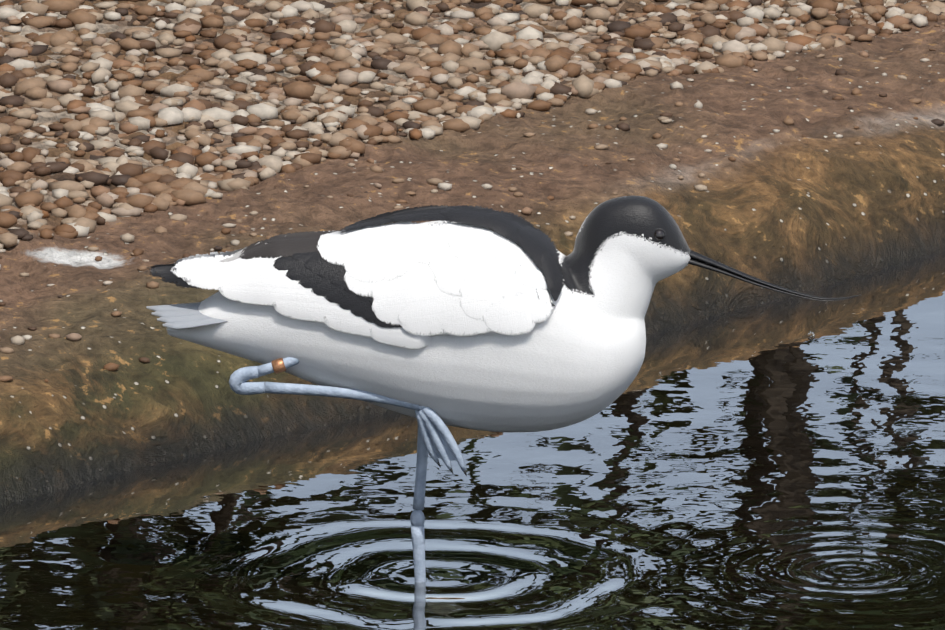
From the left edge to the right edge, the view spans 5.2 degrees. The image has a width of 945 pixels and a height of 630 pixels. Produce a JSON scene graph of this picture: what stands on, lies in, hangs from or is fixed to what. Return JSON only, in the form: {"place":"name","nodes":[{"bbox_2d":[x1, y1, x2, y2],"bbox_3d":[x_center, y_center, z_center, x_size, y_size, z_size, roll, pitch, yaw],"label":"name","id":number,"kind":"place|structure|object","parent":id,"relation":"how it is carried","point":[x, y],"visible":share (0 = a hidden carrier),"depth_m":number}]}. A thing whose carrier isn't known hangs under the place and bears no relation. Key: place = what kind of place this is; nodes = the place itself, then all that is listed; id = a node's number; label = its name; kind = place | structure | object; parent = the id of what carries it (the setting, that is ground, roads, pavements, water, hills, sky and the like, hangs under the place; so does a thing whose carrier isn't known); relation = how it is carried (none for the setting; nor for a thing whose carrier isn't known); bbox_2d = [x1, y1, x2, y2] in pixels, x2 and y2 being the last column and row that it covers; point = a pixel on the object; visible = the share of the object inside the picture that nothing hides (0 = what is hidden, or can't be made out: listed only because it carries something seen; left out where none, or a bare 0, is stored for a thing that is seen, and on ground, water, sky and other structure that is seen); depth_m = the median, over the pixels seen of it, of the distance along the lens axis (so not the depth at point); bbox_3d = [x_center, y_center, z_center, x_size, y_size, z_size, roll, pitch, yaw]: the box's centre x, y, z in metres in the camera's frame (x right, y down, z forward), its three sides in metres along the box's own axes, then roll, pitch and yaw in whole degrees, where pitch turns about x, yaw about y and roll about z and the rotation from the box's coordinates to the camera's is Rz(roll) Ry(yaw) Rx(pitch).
{"place":"outdoors","nodes":[
{"label":"outdoors","id":0,"kind":"place"},
{"bbox_2d":[0,250,944,629],"bbox_3d":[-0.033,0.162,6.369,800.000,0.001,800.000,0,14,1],"label":"pond water","id":1,"kind":"structure","parent":0,"point":[766,466],"depth_m":6.52},
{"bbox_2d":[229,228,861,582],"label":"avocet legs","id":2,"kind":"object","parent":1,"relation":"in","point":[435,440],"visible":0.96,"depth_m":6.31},
{"bbox_2d":[167,196,690,431],"bbox_3d":[-0.026,-0.002,6.329,0.316,0.146,0.094,0,14,1],"label":"avocet body","id":3,"kind":"object","parent":2,"relation":"attached to","point":[577,356],"visible":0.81,"depth_m":6.30},
{"bbox_2d":[146,302,227,328],"bbox_3d":[-0.157,-0.004,6.331,0.078,0.014,0.051,0,14,1],"label":"tail","id":4,"kind":"object","parent":3,"relation":"attached to","point":[182,316],"visible":0.62,"depth_m":6.32},
{"bbox_2d":[146,205,563,349],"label":"avocet wings","id":5,"kind":"object","parent":3,"relation":"attached to","point":[476,269],"visible":1,"depth_m":6.29},
{"bbox_2d":[0,0,944,506],"bbox_3d":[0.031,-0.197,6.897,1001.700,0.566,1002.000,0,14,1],"label":"ground bank","id":6,"kind":"structure","parent":0,"point":[794,210],"depth_m":7.08},
{"bbox_2d":[0,0,944,381],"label":"gravel pebbles","id":7,"kind":"object","parent":6,"relation":"on","point":[176,178],"visible":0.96,"depth_m":7.26},
{"bbox_2d":[807,331,814,340],"bbox_3d":[0.204,0.013,6.327,0.004,0.006,0.004,0,14,1],"label":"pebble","id":8,"kind":"object","parent":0,"point":[810,336],"visible":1,"depth_m":6.33}
]}

